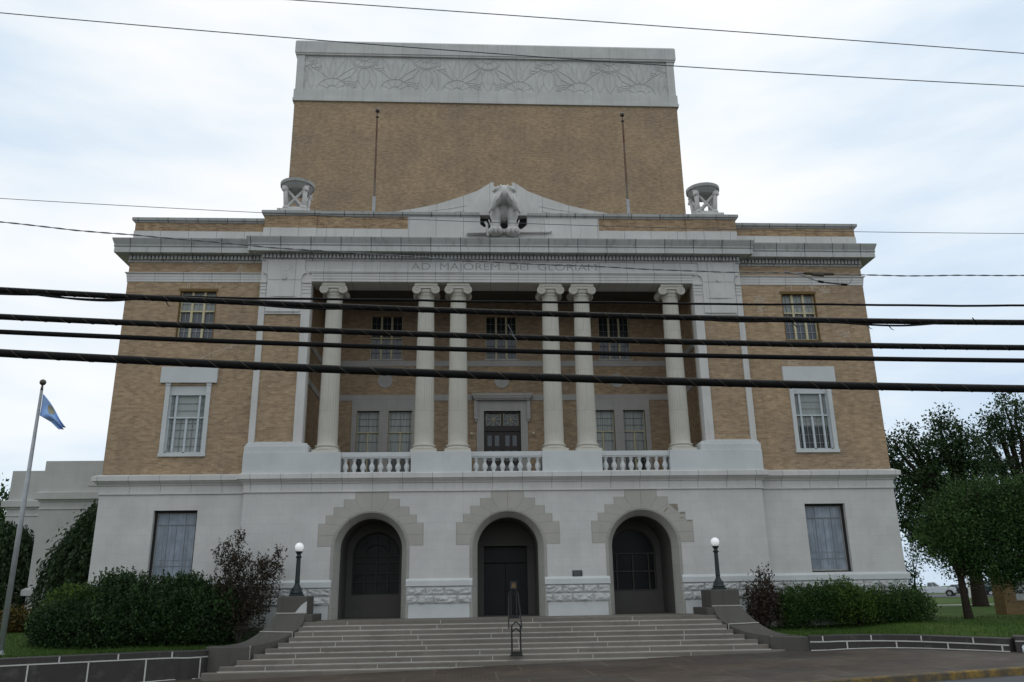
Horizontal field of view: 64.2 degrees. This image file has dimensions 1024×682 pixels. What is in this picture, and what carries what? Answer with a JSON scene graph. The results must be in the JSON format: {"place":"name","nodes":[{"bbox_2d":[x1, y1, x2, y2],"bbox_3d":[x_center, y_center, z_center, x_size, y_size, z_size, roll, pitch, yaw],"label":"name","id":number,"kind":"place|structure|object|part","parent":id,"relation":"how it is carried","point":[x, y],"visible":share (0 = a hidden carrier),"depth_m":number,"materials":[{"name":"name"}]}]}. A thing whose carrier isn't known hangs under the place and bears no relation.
{"place":"outdoors","nodes":[
{"label":"outdoors","id":0,"kind":"place"},
{"bbox_2d":[0,349,1023,392],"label":"overhead cable","id":1,"kind":"object","parent":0,"point":[272,366],"visible":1,"depth_m":8.09,"materials":[{"name":"black rubber"}]},
{"bbox_2d":[0,287,1023,329],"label":"overhead cable","id":2,"kind":"object","parent":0,"point":[116,297],"visible":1,"depth_m":9.02,"materials":[{"name":"black rubber"}]},
{"bbox_2d":[0,314,1023,350],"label":"overhead cable","id":3,"kind":"object","parent":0,"point":[369,332],"visible":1,"depth_m":8.74,"materials":[{"name":"metal"}]},
{"bbox_2d":[0,329,1023,362],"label":"overhead cable","id":4,"kind":"object","parent":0,"point":[486,350],"visible":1,"depth_m":8.48,"materials":[{"name":"black rubber"}]},
{"bbox_2d":[0,293,1023,306],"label":"overhead cable","id":5,"kind":"object","parent":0,"point":[615,302],"visible":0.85,"depth_m":9.67,"materials":[{"name":"black rubber"}]},
{"bbox_2d":[0,221,1023,285],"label":"overhead cable","id":6,"kind":"object","parent":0,"point":[821,274],"visible":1,"depth_m":10.87,"materials":[{"name":"metal"}]},
{"bbox_2d":[0,12,1023,86],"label":"overhead cable","id":7,"kind":"object","parent":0,"point":[506,54],"visible":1,"depth_m":14.14,"materials":[{"name":"grey metal"}]},
{"bbox_2d":[0,198,1023,233],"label":"overhead cable","id":8,"kind":"object","parent":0,"point":[505,222],"visible":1,"depth_m":16.49,"materials":[{"name":"grey metal"}]},
{"bbox_2d":[0,0,1023,585],"label":"sky","id":9,"kind":"structure","parent":0,"point":[97,113],"materials":[{"name":"white"}]},
{"bbox_2d":[0,586,1023,657],"bbox_3d":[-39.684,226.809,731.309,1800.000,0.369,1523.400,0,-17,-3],"label":"lawn","id":10,"kind":"structure","parent":0,"point":[951,607],"depth_m":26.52,"materials":[{"name":"green plant"}]},
{"bbox_2d":[0,472,9,523],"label":"tree","id":11,"kind":"object","parent":10,"relation":"on","point":[2,511],"visible":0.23,"depth_m":56.23,"materials":[{"name":"green plant"}]},
{"bbox_2d":[0,598,32,632],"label":"yellow shrub","id":12,"kind":"object","parent":10,"relation":"on","point":[16,619],"visible":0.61,"depth_m":30.66,"materials":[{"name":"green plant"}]},
{"bbox_2d":[0,520,34,614],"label":"weeping tree","id":13,"kind":"object","parent":10,"relation":"on","point":[7,535],"visible":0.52,"depth_m":34.98,"materials":[{"name":"green plant"}]},
{"bbox_2d":[0,379,45,654],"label":"flagpole","id":14,"kind":"object","parent":10,"relation":"on","point":[7,605],"visible":0.94,"depth_m":23.63,"materials":[{"name":"metal"}]},
{"bbox_2d":[40,394,65,429],"bbox_3d":[-13.915,2.142,24.791,0.789,1.114,0.261,4,-18,-16],"label":"flag","id":15,"kind":"object","parent":14,"relation":"hanging from","point":[48,412],"visible":1,"depth_m":24.77,"materials":[{"name":"fabric"}]},
{"bbox_2d":[1,461,103,613],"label":"annex building","id":16,"kind":"structure","parent":10,"relation":"on","point":[60,493],"depth_m":35.74,"materials":[{"name":"paint"}]},
{"bbox_2d":[27,498,97,618],"bbox_3d":[-16.543,9.048,33.029,5.455,5.285,4.077,0,-17,-3],"label":"weeping tree","id":17,"kind":"object","parent":10,"relation":"on","point":[70,558],"visible":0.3,"depth_m":32.00,"materials":[{"name":"green plant"}]},
{"bbox_2d":[24,580,102,645],"bbox_3d":[-13.827,8.736,25.651,2.614,2.421,1.985,7,-19,-25],"label":"hedge shrub","id":18,"kind":"object","parent":10,"relation":"on","point":[70,590],"visible":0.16,"depth_m":25.56,"materials":[{"name":"green plant"}]},
{"bbox_2d":[18,594,136,649],"bbox_3d":[-13.144,8.718,24.863,3.560,1.962,1.970,0,-17,-3],"label":"hedge shrub","id":19,"kind":"object","parent":10,"relation":"on","point":[72,628],"visible":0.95,"depth_m":24.46,"materials":[{"name":"green plant"}]},
{"bbox_2d":[81,566,180,647],"bbox_3d":[-12.047,8.506,25.914,3.834,2.740,2.772,0,-17,-3],"label":"hedge shrub","id":20,"kind":"object","parent":10,"relation":"on","point":[128,596],"visible":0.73,"depth_m":25.32,"materials":[{"name":"green plant"}]},
{"bbox_2d":[149,569,249,646],"bbox_3d":[-9.990,8.580,26.022,3.497,2.640,2.461,0,-17,-3],"label":"hedge shrub","id":21,"kind":"object","parent":10,"relation":"on","point":[199,618],"visible":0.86,"depth_m":25.37,"materials":[{"name":"green plant"}]},
{"bbox_2d":[210,529,287,643],"bbox_3d":[-8.467,7.736,25.992,2.503,3.659,1.557,0,-17,-3],"label":"red bush","id":22,"kind":"object","parent":10,"relation":"on","point":[261,566],"visible":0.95,"depth_m":25.99,"materials":[{"name":"grey plant"}]},
{"bbox_2d":[88,40,910,637],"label":"temple building","id":23,"kind":"structure","parent":10,"relation":"on","point":[392,496],"depth_m":30.70,"materials":[{"name":"white paint"}]},
{"bbox_2d":[149,511,196,579],"bbox_3d":[-11.623,7.030,28.123,1.500,2.330,0.140,0,-17,-3],"label":"leaded window","id":24,"kind":"structure","parent":23,"relation":"in","point":[172,550],"depth_m":28.17,"materials":[{"name":"grey glass"}]},
{"bbox_2d":[157,367,218,456],"bbox_3d":[-11.676,2.543,29.335,2.000,3.260,0.360,0,-17,-3],"label":"window","id":25,"kind":"structure","parent":23,"relation":"in","point":[184,426],"depth_m":29.37,"materials":[{"name":"white wood"}]},
{"bbox_2d":[175,289,217,337],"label":"window","id":26,"kind":"structure","parent":23,"relation":"in","point":[187,312],"depth_m":30.51,"materials":[{"name":"beige wood"}]},
{"bbox_2d":[277,177,314,209],"bbox_3d":[-8.481,-5.524,32.191,1.340,1.380,1.340,0,-17,-3],"label":"brazier","id":27,"kind":"object","parent":23,"relation":"on","point":[293,189],"visible":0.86,"depth_m":31.86,"materials":[{"name":"stone"}]},
{"bbox_2d":[351,532,399,594],"bbox_3d":[-4.964,8.140,29.916,1.732,2.216,0.080,0,-17,-3],"label":"arch window","id":28,"kind":"structure","parent":23,"relation":"in","point":[376,557],"depth_m":29.90,"materials":[{"name":"black glass"}]},
{"bbox_2d":[372,108,379,210],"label":"roof pole","id":29,"kind":"object","parent":23,"relation":"on","point":[377,110],"visible":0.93,"depth_m":41.17,"materials":[{"name":"metal"}]},
{"bbox_2d":[349,401,414,471],"bbox_3d":[-5.101,4.054,32.535,2.610,3.390,0.210,0,-17,-3],"label":"paired window","id":30,"kind":"structure","parent":23,"relation":"in","point":[375,432],"depth_m":32.72,"materials":[{"name":"grey glass"}]},
{"bbox_2d":[368,317,403,360],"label":"window","id":31,"kind":"structure","parent":23,"relation":"in","point":[392,323],"depth_m":33.88,"materials":[{"name":"grey glass"}]},
{"bbox_2d":[484,317,518,360],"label":"window","id":32,"kind":"structure","parent":23,"relation":"in","point":[495,325],"depth_m":34.17,"materials":[{"name":"grey glass"}]},
{"bbox_2d":[472,393,531,470],"bbox_3d":[-0.379,3.910,32.720,2.440,3.630,0.490,0,-17,-3],"label":"balcony door","id":33,"kind":"structure","parent":23,"relation":"in","point":[505,430],"depth_m":32.96,"materials":[{"name":"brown wood"}]},
{"bbox_2d":[484,546,527,614],"bbox_3d":[-0.245,8.855,30.228,1.600,2.410,0.170,0,-17,-3],"label":"entrance door","id":34,"kind":"structure","parent":23,"relation":"in","point":[494,574],"depth_m":30.20,"materials":[{"name":"black wood"}]},
{"bbox_2d":[598,318,632,360],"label":"window","id":35,"kind":"structure","parent":23,"relation":"in","point":[607,327],"depth_m":34.48,"materials":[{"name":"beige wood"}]},
{"bbox_2d":[595,400,652,469],"bbox_3d":[4.334,4.065,33.062,2.610,3.390,0.210,0,-17,-3],"label":"paired window","id":36,"kind":"structure","parent":23,"relation":"in","point":[629,433],"depth_m":33.27,"materials":[{"name":"grey glass"}]},
{"bbox_2d":[620,112,629,213],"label":"roof pole","id":37,"kind":"object","parent":23,"relation":"on","point":[622,114],"visible":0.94,"depth_m":41.87,"materials":[{"name":"metal"}]},
{"bbox_2d":[612,529,656,590],"bbox_3d":[4.481,8.151,30.444,1.732,2.216,0.080,0,-17,-3],"label":"arch window","id":38,"kind":"structure","parent":23,"relation":"in","point":[633,553],"depth_m":30.45,"materials":[{"name":"black glass"}]},
{"bbox_2d":[686,182,723,213],"bbox_3d":[7.774,-5.505,33.099,1.340,1.380,1.340,0,-17,-3],"label":"brazier","id":39,"kind":"object","parent":23,"relation":"on","point":[706,193],"visible":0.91,"depth_m":32.77,"materials":[{"name":"stone"}]},
{"bbox_2d":[780,291,821,340],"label":"window","id":40,"kind":"structure","parent":23,"relation":"in","point":[806,331],"depth_m":31.80,"materials":[{"name":"beige wood"}]},
{"bbox_2d":[781,366,839,452],"bbox_3d":[11.228,2.570,30.616,2.000,3.260,0.360,0,-17,-3],"label":"window","id":41,"kind":"structure","parent":23,"relation":"in","point":[814,424],"depth_m":30.63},
{"bbox_2d":[804,504,850,571],"bbox_3d":[11.301,7.080,29.397,1.500,2.400,0.140,0,-17,-3],"label":"leaded window","id":42,"kind":"structure","parent":23,"relation":"in","point":[828,544],"depth_m":29.42,"materials":[{"name":"grey glass"}]},
{"bbox_2d":[740,561,788,628],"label":"bare bush","id":43,"kind":"object","parent":10,"relation":"on","point":[763,605],"visible":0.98,"depth_m":27.14,"materials":[{"name":"brown plant"}]},
{"bbox_2d":[772,580,842,628],"bbox_3d":[9.944,8.891,27.471,2.618,1.765,1.848,0,-17,-3],"label":"leafy shrub","id":44,"kind":"object","parent":10,"relation":"on","point":[803,605],"visible":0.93,"depth_m":27.18,"materials":[{"name":"green plant"}]},
{"bbox_2d":[821,574,888,626],"bbox_3d":[11.509,8.886,27.745,2.562,1.959,1.945,0,-17,-3],"label":"leafy shrub","id":45,"kind":"object","parent":10,"relation":"on","point":[854,599],"visible":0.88,"depth_m":27.37,"materials":[{"name":"green plant"}]},
{"bbox_2d":[866,579,941,623],"bbox_3d":[13.239,8.981,27.789,2.868,1.732,1.869,0,-17,-3],"label":"leafy shrub","id":46,"kind":"object","parent":10,"relation":"on","point":[908,607],"visible":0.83,"depth_m":27.64,"materials":[{"name":"green plant"}]},
{"bbox_2d":[904,535,928,601],"bbox_3d":[14.997,9.051,30.687,1.396,3.461,1.489,-11,-20,30],"label":"sapling","id":47,"kind":"object","parent":10,"relation":"on","point":[916,573],"visible":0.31,"depth_m":30.93,"materials":[{"name":"green plant"}]},
{"bbox_2d":[885,402,1018,606],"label":"tall tree","id":48,"kind":"object","parent":10,"relation":"on","point":[920,477],"visible":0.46,"depth_m":46.92,"materials":[{"name":"green plant"}]},
{"bbox_2d":[903,463,1023,618],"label":"round tree","id":49,"kind":"object","parent":10,"relation":"on","point":[994,514],"visible":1,"depth_m":29.45,"materials":[{"name":"green plant"}]},
{"bbox_2d":[966,576,970,597],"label":"white post","id":50,"kind":"object","parent":10,"relation":"on","point":[969,591],"visible":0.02,"depth_m":87.82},
{"bbox_2d":[958,392,1023,548],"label":"tall tree","id":51,"kind":"object","parent":10,"relation":"on","point":[1015,437],"visible":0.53,"depth_m":48.91,"materials":[{"name":"green plant"}]},
{"bbox_2d":[991,576,1023,614],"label":"brick sign","id":52,"kind":"object","parent":10,"relation":"on","point":[1014,605],"visible":0.52,"depth_m":32.59,"materials":[{"name":"brown brick"}]},
{"bbox_2d":[155,648,1023,681],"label":"sidewalk","id":53,"kind":"structure","parent":0,"point":[789,666],"depth_m":20.30,"materials":[{"name":"grey concrete"}]},
{"bbox_2d":[0,649,208,681],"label":"retaining wall","id":54,"kind":"structure","parent":53,"relation":"on","point":[149,666],"depth_m":22.52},
{"bbox_2d":[206,596,321,672],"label":"cheek wall","id":55,"kind":"structure","parent":53,"relation":"on","point":[293,614],"depth_m":24.47,"materials":[{"name":"concrete"}]},
{"bbox_2d":[289,543,303,595],"bbox_3d":[-6.921,7.380,26.414,0.400,1.672,0.400,0,-17,-3],"label":"street lamp","id":56,"kind":"object","parent":55,"relation":"on","point":[297,588],"visible":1,"depth_m":26.32,"materials":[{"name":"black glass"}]},
{"bbox_2d":[200,613,785,680],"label":"front steps","id":57,"kind":"structure","parent":53,"relation":"on","point":[336,647],"depth_m":24.13,"materials":[{"name":"concrete"}]},
{"bbox_2d":[508,581,521,628],"bbox_3d":[0.054,8.079,25.079,0.440,1.362,1.586,0,-17,-3],"label":"handrail","id":58,"kind":"object","parent":57,"relation":"on","point":[513,585],"visible":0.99,"depth_m":25.65,"materials":[{"name":"black metal"}]},
{"bbox_2d":[510,621,522,655],"bbox_3d":[0.120,8.498,23.342,0.360,0.944,0.220,0,-17,-3],"label":"handrail","id":59,"kind":"object","parent":57,"relation":"on","point":[516,653],"visible":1,"depth_m":23.28,"materials":[{"name":"black metal"}]},
{"bbox_2d":[693,589,809,650],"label":"cheek wall","id":60,"kind":"structure","parent":53,"relation":"on","point":[726,608],"depth_m":25.50,"materials":[{"name":"concrete"}]},
{"bbox_2d":[711,537,726,589],"bbox_3d":[6.818,7.396,27.182,0.400,1.672,0.400,0,-17,-3],"label":"street lamp","id":61,"kind":"object","parent":60,"relation":"on","point":[718,583],"visible":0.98,"depth_m":27.09,"materials":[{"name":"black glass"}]},
{"bbox_2d":[807,634,1015,651],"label":"retaining wall","id":62,"kind":"structure","parent":53,"relation":"on","point":[870,641],"depth_m":23.46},
{"bbox_2d":[1011,635,1023,651],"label":"end wall","id":63,"kind":"structure","parent":53,"relation":"on","point":[1018,641],"depth_m":21.19,"materials":[{"name":"grey concrete"}]},
{"bbox_2d":[294,0,1023,53],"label":"overhead cable","id":64,"kind":"object","parent":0,"point":[657,25],"visible":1,"depth_m":14.49,"materials":[{"name":"grey metal"}]},
{"bbox_2d":[924,594,992,596],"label":"street","id":65,"kind":"structure","parent":0,"point":[942,595],"depth_m":106.51,"materials":[{"name":"grey asphalt"}]},
{"bbox_2d":[913,582,957,595],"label":"pickup truck","id":66,"kind":"object","parent":65,"relation":"on","point":[931,587],"visible":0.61,"depth_m":101.35,"materials":[{"name":"white metal"}]},
{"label":"car window","id":67,"kind":"part","parent":66,"relation":"part of","materials":[{"name":"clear glass"}]},
{"bbox_2d":[946,584,968,595],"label":"parked car","id":68,"kind":"object","parent":65,"relation":"on","point":[956,586],"visible":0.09,"depth_m":104.40,"materials":[{"name":"grey metal"}]},
{"bbox_2d":[985,582,992,594],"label":"parked car","id":69,"kind":"object","parent":65,"relation":"on","point":[987,590],"visible":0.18,"depth_m":102.22,"materials":[{"name":"grey metal"}]},
{"bbox_2d":[930,675,1023,681],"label":"road","id":70,"kind":"structure","parent":0,"point":[1018,678],"depth_m":17.07,"materials":[{"name":"grey asphalt"}]},
{"bbox_2d":[797,666,1023,681],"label":"curb","id":71,"kind":"structure","parent":70,"relation":"on","point":[963,674],"depth_m":17.21,"materials":[{"name":"paint"}]}
]}

